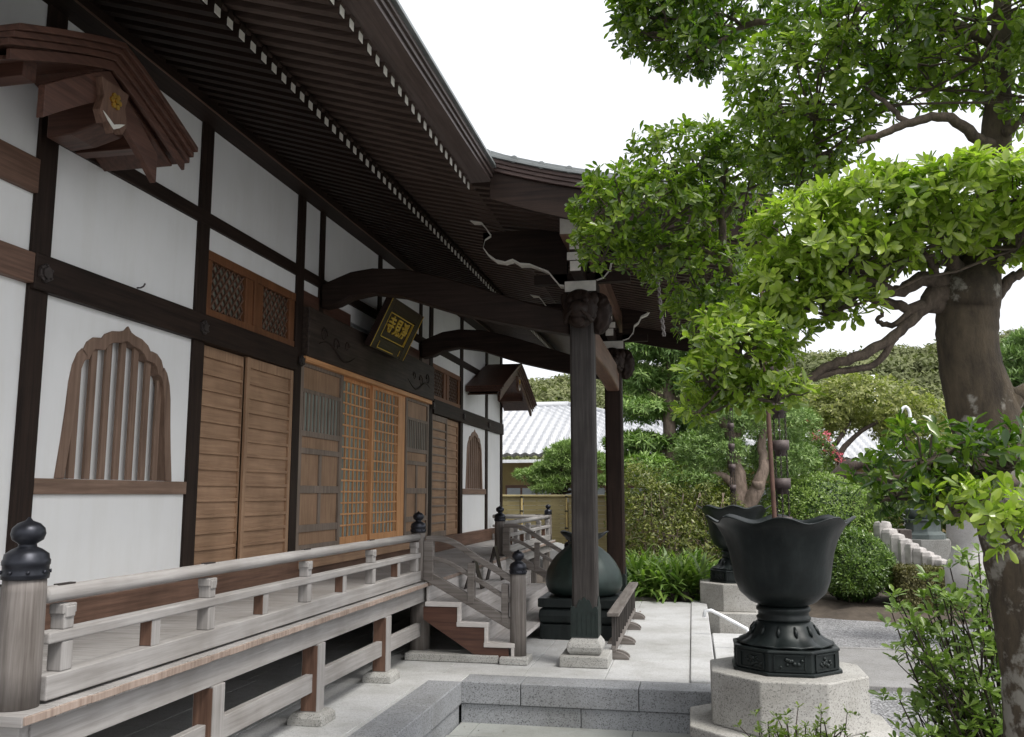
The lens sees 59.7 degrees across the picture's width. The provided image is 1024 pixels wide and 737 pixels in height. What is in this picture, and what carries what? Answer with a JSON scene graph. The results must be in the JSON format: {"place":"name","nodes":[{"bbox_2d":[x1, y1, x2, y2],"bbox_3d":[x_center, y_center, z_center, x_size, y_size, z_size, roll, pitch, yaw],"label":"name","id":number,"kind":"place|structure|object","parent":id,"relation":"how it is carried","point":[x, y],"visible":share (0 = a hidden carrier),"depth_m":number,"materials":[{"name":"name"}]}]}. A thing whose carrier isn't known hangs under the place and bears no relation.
{"place":"outdoors","nodes":[
{"label":"outdoors","id":0,"kind":"place"},
{"bbox_2d":[86,601,690,736],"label":"stone platform","id":1,"kind":"structure","parent":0,"point":[659,650],"depth_m":8.29,"materials":[{"name":"stone"}]},
{"bbox_2d":[0,0,774,736],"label":"temple hall","id":2,"kind":"structure","parent":1,"relation":"on","point":[232,444],"depth_m":7.27,"materials":[{"name":"paint"}]},
{"bbox_2d":[54,326,171,480],"bbox_3d":[-2.806,0.242,6.365,0.083,1.099,1.299,-2,-8,11],"label":"cusped window","id":3,"kind":"structure","parent":2,"relation":"in","point":[160,463],"depth_m":6.34,"materials":[{"name":"brown wood"}]},
{"bbox_2d":[206,250,295,346],"bbox_3d":[-2.433,-0.610,8.333,0.085,0.565,1.719,-2,-8,11],"label":"transom window","id":4,"kind":"structure","parent":2,"relation":"in","point":[237,295],"depth_m":8.22,"materials":[{"name":"wood"}]},
{"bbox_2d":[295,363,343,550],"bbox_3d":[-2.095,0.987,9.698,0.043,2.089,1.164,-2,-8,11],"label":"panelled door","id":5,"kind":"structure","parent":2,"relation":"in","point":[321,396],"depth_m":9.68,"materials":[{"name":"brown wood"}]},
{"bbox_2d":[339,377,370,544],"bbox_3d":[-1.918,1.138,10.771,0.046,2.085,1.070,-2,-8,11],"label":"lattice door","id":6,"kind":"structure","parent":2,"relation":"in","point":[356,395],"depth_m":10.83,"materials":[{"name":"brown wood"}]},
{"bbox_2d":[367,386,399,539],"bbox_3d":[-1.687,1.277,11.760,0.046,2.085,1.080,-2,-8,11],"label":"lattice door","id":7,"kind":"structure","parent":2,"relation":"in","point":[385,405],"depth_m":11.74,"materials":[{"name":"brown wood"}]},
{"bbox_2d":[365,297,423,360],"bbox_3d":[-1.477,-0.496,11.339,0.361,0.628,1.260,-2,-8,11],"label":"temple signboard","id":8,"kind":"object","parent":2,"relation":"attached to","point":[395,328],"visible":0.99,"depth_m":11.23,"materials":[{"name":"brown wood"}]},
{"bbox_2d":[403,397,428,538],"bbox_3d":[-1.409,1.464,13.080,0.043,2.089,1.124,-2,-8,11],"label":"panelled door","id":9,"kind":"structure","parent":2,"relation":"in","point":[416,452],"depth_m":13.05,"materials":[{"name":"brown wood"}]},
{"bbox_2d":[433,363,460,407],"bbox_3d":[-1.115,0.307,14.835,0.085,0.565,1.744,-2,-8,11],"label":"transom window","id":10,"kind":"structure","parent":2,"relation":"in","point":[446,383],"depth_m":14.81,"materials":[{"name":"wood"}]},
{"bbox_2d":[465,429,482,488],"bbox_3d":[-0.732,1.685,16.597,0.083,1.099,1.299,-2,-8,11],"label":"cusped window","id":11,"kind":"structure","parent":2,"relation":"in","point":[473,457],"depth_m":16.65,"materials":[{"name":"brown wood"}]},
{"bbox_2d":[464,560,484,588],"bbox_3d":[-0.434,2.382,10.310,0.212,0.326,0.180,-2,-8,11],"label":"folding stand","id":12,"kind":"object","parent":2,"relation":"on","point":[478,573],"visible":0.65,"depth_m":10.27,"materials":[{"name":"black paint"}]},
{"bbox_2d":[486,546,503,579],"bbox_3d":[-0.217,2.483,11.385,0.213,0.424,0.180,-2,-8,11],"label":"folding stand","id":13,"kind":"object","parent":2,"relation":"on","point":[495,551],"visible":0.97,"depth_m":11.35,"materials":[{"name":"black paint"}]},
{"bbox_2d":[653,245,665,335],"bbox_3d":[1.429,-0.766,8.677,0.119,0.926,0.042,-2,-8,11],"label":"twisted rope","id":14,"kind":"object","parent":2,"relation":"hanging from","point":[662,318],"visible":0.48,"depth_m":8.64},
{"bbox_2d":[727,408,735,505],"bbox_3d":[3.437,0.970,13.999,0.100,2.848,0.100,-2,-8,11],"label":"rain chain","id":15,"kind":"object","parent":2,"relation":"hanging from","point":[730,427],"visible":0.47,"depth_m":13.92,"materials":[{"name":"metal"}]},
{"bbox_2d":[764,201,791,518],"bbox_3d":[2.138,0.009,7.188,0.136,2.848,0.136,-2,-8,11],"label":"rain chain","id":16,"kind":"object","parent":2,"relation":"hanging from","point":[780,449],"visible":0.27,"depth_m":7.06,"materials":[{"name":"metal"}]},
{"bbox_2d":[348,674,710,736],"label":"platform edge stones","id":17,"kind":"object","parent":1,"relation":"on","point":[412,716],"visible":0.9,"depth_m":7.66,"materials":[{"name":"stone"}]},
{"bbox_2d":[538,530,622,640],"bbox_3d":[0.861,2.560,10.692,0.960,1.212,0.960,-2,-8,11],"label":"bronze bag vessel","id":18,"kind":"object","parent":1,"relation":"on","point":[554,602],"visible":0.51,"depth_m":10.32,"materials":[{"name":"black metal"}]},
{"bbox_2d":[607,582,644,659],"bbox_3d":[1.340,2.923,10.564,0.308,0.461,3.280,-2,-8,11],"label":"wooden fence","id":19,"kind":"object","parent":1,"relation":"on","point":[622,613],"visible":0.96,"depth_m":9.91,"materials":[{"name":"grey wood"}]},
{"bbox_2d":[690,600,713,683],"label":"kerb","id":20,"kind":"structure","parent":1,"relation":"on","point":[702,655],"depth_m":9.69,"materials":[{"name":"stone"}]},
{"bbox_2d":[635,596,656,601],"bbox_3d":[2.039,3.721,14.212,0.638,0.179,0.301,-4,-9,26],"label":"garden rock","id":21,"kind":"object","parent":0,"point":[642,598],"visible":0.3,"depth_m":14.10,"materials":[{"name":"grey stone"}]},
{"bbox_2d":[653,590,676,601],"bbox_3d":[2.449,3.647,14.190,0.398,0.259,0.317,6,-10,-35],"label":"garden rock","id":22,"kind":"object","parent":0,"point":[669,599],"visible":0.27,"depth_m":14.07,"materials":[{"name":"grey stone"}]},
{"bbox_2d":[398,0,1023,380],"label":"sky","id":23,"kind":"structure","parent":0,"point":[536,80],"materials":[{"name":"white"}]},
{"bbox_2d":[459,617,1001,736],"bbox_3d":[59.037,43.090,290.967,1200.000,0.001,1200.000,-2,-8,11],"label":"ground","id":24,"kind":"structure","parent":0,"point":[849,633],"depth_m":12.50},
{"bbox_2d":[506,520,563,569],"bbox_3d":[-0.650,4.265,21.161,4.244,1.485,1.760,-2,-8,11],"label":"parked car","id":25,"kind":"object","parent":24,"relation":"on","point":[553,553],"visible":0.02,"depth_m":20.02,"materials":[{"name":"paint"}]},
{"bbox_2d":[424,703,689,736],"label":"platform riser","id":26,"kind":"object","parent":24,"relation":"on","point":[633,721],"visible":0.36,"depth_m":7.70,"materials":[{"name":"stone"}]},
{"bbox_2d":[445,722,689,736],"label":"paving border","id":27,"kind":"object","parent":24,"relation":"on","point":[483,730],"visible":0.98,"depth_m":7.55,"materials":[{"name":"stone"}]},
{"bbox_2d":[503,495,704,558],"bbox_3d":[0.792,4.387,23.907,8.595,1.990,0.128,-2,-8,11],"label":"bamboo fence","id":28,"kind":"object","parent":24,"relation":"on","point":[512,504],"visible":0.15,"depth_m":23.89,"materials":[{"name":"wood"}]},
{"bbox_2d":[503,401,770,550],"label":"tiled house","id":29,"kind":"structure","parent":24,"relation":"on","point":[545,424],"depth_m":30.31,"materials":[{"name":"tile"}]},
{"bbox_2d":[505,485,553,527],"bbox_3d":[0.571,4.693,29.155,1.600,1.750,0.080,-2,-8,11],"label":"window","id":30,"kind":"structure","parent":29,"relation":"in","point":[509,489],"depth_m":29.27,"materials":[{"name":"grey glass"}]},
{"bbox_2d":[558,485,606,532],"bbox_3d":[2.287,4.645,28.814,1.600,1.750,0.080,-2,-8,11],"label":"window","id":31,"kind":"structure","parent":29,"relation":"in","point":[601,491],"depth_m":28.75,"materials":[{"name":"grey glass"}]},
{"bbox_2d":[624,485,661,537],"bbox_3d":[4.003,4.597,28.473,1.600,1.750,0.080,-2,-8,11],"label":"window","id":32,"kind":"structure","parent":29,"relation":"in","point":[629,486],"depth_m":28.53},
{"bbox_2d":[712,633,741,658],"bbox_3d":[2.478,3.330,9.895,0.420,0.270,3.300,-2,-8,11],"label":"side step","id":33,"kind":"object","parent":24,"relation":"on","point":[723,645],"visible":0.26,"depth_m":10.66,"materials":[{"name":"stone"}]},
{"bbox_2d":[702,609,748,632],"bbox_3d":[2.505,2.974,10.403,0.553,0.328,0.040,-2,-8,11],"label":"white pipe","id":34,"kind":"object","parent":33,"relation":"on","point":[726,618],"visible":0.81,"depth_m":10.40,"materials":[{"name":"metal"}]},
{"bbox_2d":[700,579,757,633],"bbox_3d":[3.456,3.643,13.618,1.470,0.769,1.470,-2,-8,11],"label":"octagonal stone base","id":35,"kind":"object","parent":24,"relation":"on","point":[731,601],"visible":0.27,"depth_m":13.10,"materials":[{"name":"stone"}]},
{"bbox_2d":[696,504,770,583],"bbox_3d":[3.437,2.689,13.757,1.078,1.157,1.078,-6,-10,37],"label":"lotus basin","id":36,"kind":"object","parent":35,"relation":"on","point":[721,571],"visible":0.39,"depth_m":13.52,"materials":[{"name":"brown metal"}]},
{"bbox_2d":[736,428,837,512],"bbox_3d":[8.676,3.503,30.276,5.396,3.196,3.667,-2,-8,11],"label":"background bush","id":37,"kind":"object","parent":24,"relation":"on","point":[782,467],"visible":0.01,"depth_m":30.23,"materials":[{"name":"green plant"}]},
{"bbox_2d":[564,0,1023,736],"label":"broadleaf tree","id":38,"kind":"object","parent":24,"relation":"on","point":[848,254],"visible":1,"depth_m":3.65,"materials":[{"name":"green plant"}]},
{"bbox_2d":[690,656,898,736],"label":"octagonal stone base","id":39,"kind":"object","parent":24,"relation":"on","point":[737,696],"visible":0.85,"depth_m":6.42,"materials":[{"name":"stone"}]},
{"bbox_2d":[706,514,855,677],"bbox_3d":[2.108,1.729,6.951,1.078,1.157,1.078,-6,-10,37],"label":"lotus basin","id":40,"kind":"object","parent":39,"relation":"on","point":[782,568],"visible":1,"depth_m":6.66,"materials":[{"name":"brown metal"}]},
{"bbox_2d":[756,198,776,517],"bbox_3d":[2.042,-0.017,7.149,0.035,2.870,0.118,0,-8,-3],"label":"iron rod","id":41,"kind":"object","parent":40,"relation":"in","point":[771,467],"visible":0.23,"depth_m":7.02,"materials":[{"name":"black metal"}]},
{"bbox_2d":[743,428,945,551],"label":"tiled house","id":42,"kind":"structure","parent":24,"relation":"on","point":[862,441],"depth_m":33.09,"materials":[{"name":"tile"}]},
{"bbox_2d":[885,529,911,589],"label":"stone gate pier","id":43,"kind":"structure","parent":24,"relation":"on","point":[906,533],"depth_m":16.62,"materials":[{"name":"stone"}]},
{"bbox_2d":[898,405,916,528],"bbox_3d":[10.799,3.220,24.138,0.503,4.465,0.320,-2,-8,11],"label":"curved lamp post","id":44,"kind":"object","parent":24,"relation":"on","point":[907,408],"visible":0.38,"depth_m":24.37,"materials":[{"name":"white metal"}]},
{"bbox_2d":[838,646,983,694],"bbox_3d":[8.810,3.398,9.596,10.650,0.090,2.570,-2,-8,11],"label":"path edging","id":45,"kind":"object","parent":24,"relation":"on","point":[892,688],"depth_m":9.32,"materials":[{"name":"grey stone"}]},
{"bbox_2d":[868,542,1002,736],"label":"azalea shrub","id":46,"kind":"object","parent":24,"relation":"on","point":[974,718],"visible":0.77,"depth_m":4.07,"materials":[{"name":"green plant"}]},
{"bbox_2d":[943,456,988,599],"bbox_3d":[6.305,1.967,12.350,0.982,2.369,0.865,-2,-8,11],"label":"stone lantern","id":47,"kind":"object","parent":24,"relation":"on","point":[959,537],"visible":0.08,"depth_m":12.07,"materials":[{"name":"stone"}]},
{"bbox_2d":[537,551,992,624],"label":"garden soil","id":48,"kind":"structure","parent":0,"point":[827,605],"depth_m":14.85,"materials":[{"name":"brown soil"}]},
{"bbox_2d":[510,437,605,530],"bbox_3d":[1.408,3.648,25.544,3.063,3.439,1.464,-2,-8,11],"label":"pruned pine","id":49,"kind":"object","parent":48,"relation":"on","point":[553,463],"visible":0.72,"depth_m":25.41,"materials":[{"name":"green plant"}]},
{"bbox_2d":[626,541,719,603],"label":"strap leaf plants","id":50,"kind":"object","parent":48,"relation":"on","point":[668,573],"visible":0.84,"depth_m":14.21,"materials":[{"name":"green plant"}]},
{"bbox_2d":[597,342,749,553],"bbox_3d":[4.227,1.880,22.728,4.229,6.459,2.705,0,-8,2],"label":"cypress tree","id":51,"kind":"object","parent":48,"relation":"on","point":[644,407],"visible":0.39,"depth_m":22.44,"materials":[{"name":"green plant"}]},
{"bbox_2d":[603,455,767,563],"bbox_3d":[3.358,2.918,16.983,3.232,2.534,3.737,-2,-8,11],"label":"mixed shrub","id":52,"kind":"object","parent":48,"relation":"on","point":[682,510],"visible":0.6,"depth_m":16.22,"materials":[{"name":"green plant"}]},
{"bbox_2d":[677,588,694,601],"bbox_3d":[2.758,3.634,14.165,0.311,0.279,0.383,-2,-8,11],"label":"garden rock","id":53,"kind":"object","parent":48,"relation":"on","point":[680,599],"visible":0.38,"depth_m":14.03,"materials":[{"name":"grey stone"}]},
{"bbox_2d":[654,401,823,507],"bbox_3d":[4.324,2.192,17.038,3.311,3.319,1.710,0,-8,-1],"label":"twisted pine","id":54,"kind":"object","parent":48,"relation":"on","point":[751,496],"visible":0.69,"depth_m":16.75,"materials":[{"name":"green plant"}]},
{"bbox_2d":[676,423,907,557],"bbox_3d":[5.723,2.913,19.008,6.124,3.653,2.806,5,-9,-29],"label":"broadleaf shrub","id":55,"kind":"object","parent":48,"relation":"on","point":[751,468],"visible":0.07,"depth_m":19.21,"materials":[{"name":"green plant"}]},
{"bbox_2d":[796,420,842,511],"bbox_3d":[8.631,3.108,25.318,1.446,3.362,1.533,4,-9,-25],"label":"crape myrtle","id":56,"kind":"object","parent":48,"relation":"on","point":[828,455],"visible":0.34,"depth_m":25.11,"materials":[{"name":"pink plant"}]},
{"bbox_2d":[760,470,880,535],"bbox_3d":[5.835,2.923,16.927,2.437,2.004,2.206,-2,-8,11],"label":"round azalea","id":57,"kind":"object","parent":48,"relation":"on","point":[808,490],"visible":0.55,"depth_m":16.42,"materials":[{"name":"green plant"}]},
{"bbox_2d":[817,459,870,510],"bbox_3d":[6.844,2.765,18.301,1.353,1.859,0.440,-4,-9,25],"label":"leaning tree trunk","id":58,"kind":"object","parent":48,"relation":"on","point":[856,465],"visible":0.24,"depth_m":18.28,"materials":[{"name":"brown plant"}]},
{"bbox_2d":[772,372,951,509],"bbox_3d":[11.394,2.491,27.832,6.722,4.859,4.609,0,-8,-1],"label":"yellow green tree","id":59,"kind":"object","parent":48,"relation":"on","point":[838,404],"visible":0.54,"depth_m":26.91,"materials":[{"name":"green plant"}]},
{"bbox_2d":[827,524,898,603],"bbox_3d":[5.962,3.617,15.554,1.541,1.786,1.606,-2,-8,11],"label":"round azalea","id":60,"kind":"object","parent":48,"relation":"on","point":[865,569],"visible":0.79,"depth_m":15.12,"materials":[{"name":"green plant"}]},
{"bbox_2d":[890,533,904,562],"bbox_3d":[6.829,3.412,15.748,0.265,0.980,0.298,-2,-8,11],"label":"stone post","id":61,"kind":"object","parent":48,"relation":"on","point":[895,538],"visible":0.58,"depth_m":15.70,"materials":[{"name":"grey stone"}]},
{"bbox_2d":[862,441,945,532],"bbox_3d":[10.207,3.020,21.746,3.732,2.664,3.601,-2,-8,11],"label":"background bush","id":62,"kind":"object","parent":48,"relation":"on","point":[897,526],"visible":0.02,"depth_m":21.46,"materials":[{"name":"green plant"}]},
{"bbox_2d":[898,538,912,563],"bbox_3d":[6.904,3.458,15.623,0.279,0.951,0.273,-2,-8,11],"label":"stone post","id":63,"kind":"object","parent":48,"relation":"on","point":[902,542],"visible":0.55,"depth_m":15.57,"materials":[{"name":"grey stone"}]},
{"bbox_2d":[904,543,919,563],"bbox_3d":[6.978,3.498,15.500,0.258,0.923,0.279,3,-9,-23],"label":"stone post","id":64,"kind":"object","parent":48,"relation":"on","point":[908,547],"visible":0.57,"depth_m":15.46,"materials":[{"name":"grey stone"}]},
{"bbox_2d":[913,547,926,564],"bbox_3d":[7.051,3.533,15.377,0.256,0.895,0.270,7,-11,-41],"label":"stone post","id":65,"kind":"object","parent":48,"relation":"on","point":[917,551],"visible":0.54,"depth_m":15.33,"materials":[{"name":"grey stone"}]},
{"bbox_2d":[902,456,950,559],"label":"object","id":66,"kind":"object","parent":48,"relation":"on","point":[934,539],"visible":0.33,"depth_m":18.94,"materials":[{"name":"stone"}]},
{"bbox_2d":[921,551,934,565],"bbox_3d":[7.121,3.564,15.255,0.254,0.868,0.283,-2,-8,11],"label":"stone post","id":67,"kind":"object","parent":48,"relation":"on","point":[925,555],"visible":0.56,"depth_m":15.22,"materials":[{"name":"grey stone"}]},
{"bbox_2d":[888,561,968,611],"bbox_3d":[6.957,3.764,14.984,1.146,1.008,1.087,-2,-8,11],"label":"clipped hedge","id":68,"kind":"object","parent":48,"relation":"on","point":[905,575],"visible":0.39,"depth_m":14.63,"materials":[{"name":"green plant"}]},
{"bbox_2d":[927,555,941,566],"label":"stone post","id":69,"kind":"object","parent":48,"relation":"on","point":[931,559],"visible":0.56,"depth_m":15.10,"materials":[{"name":"grey stone"}]},
{"bbox_2d":[934,559,946,566],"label":"stone post","id":70,"kind":"object","parent":48,"relation":"on","point":[939,562],"visible":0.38,"depth_m":14.99,"materials":[{"name":"grey stone"}]},
{"bbox_2d":[999,324,1023,410],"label":"tree","id":71,"kind":"object","parent":48,"relation":"on","point":[1013,349],"visible":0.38,"depth_m":17.28,"materials":[{"name":"green plant"}]},
{"bbox_2d":[873,521,891,544],"bbox_3d":[6.676,3.264,16.006,0.280,1.039,0.292,3,-9,-20],"label":"stone post","id":72,"kind":"object","parent":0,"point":[878,526],"visible":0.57,"depth_m":15.97,"materials":[{"name":"grey stone"}]},
{"bbox_2d":[881,528,897,559],"bbox_3d":[6.752,3.355,15.875,0.276,1.009,0.287,6,-10,-37],"label":"stone post","id":73,"kind":"object","parent":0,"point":[886,533],"visible":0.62,"depth_m":15.83,"materials":[{"name":"grey stone"}]},
{"bbox_2d":[839,649,1000,687],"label":"path","id":74,"kind":"structure","parent":0,"point":[877,666],"depth_m":10.59,"materials":[{"name":"grey stone"}]},
{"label":"hills","id":75,"kind":"structure","parent":0,"visible":0},
{"bbox_2d":[503,328,1022,463],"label":"hill woodland","id":76,"kind":"object","parent":75,"relation":"on","point":[899,362],"visible":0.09,"depth_m":142.62,"materials":[{"name":"green plant"}]},
{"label":"paving","id":77,"kind":"structure","parent":0,"visible":0},
{"bbox_2d":[735,701,868,736],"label":"shrub","id":78,"kind":"object","parent":77,"relation":"on","point":[781,732],"visible":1,"depth_m":4.49,"materials":[{"name":"green plant"}]}
]}

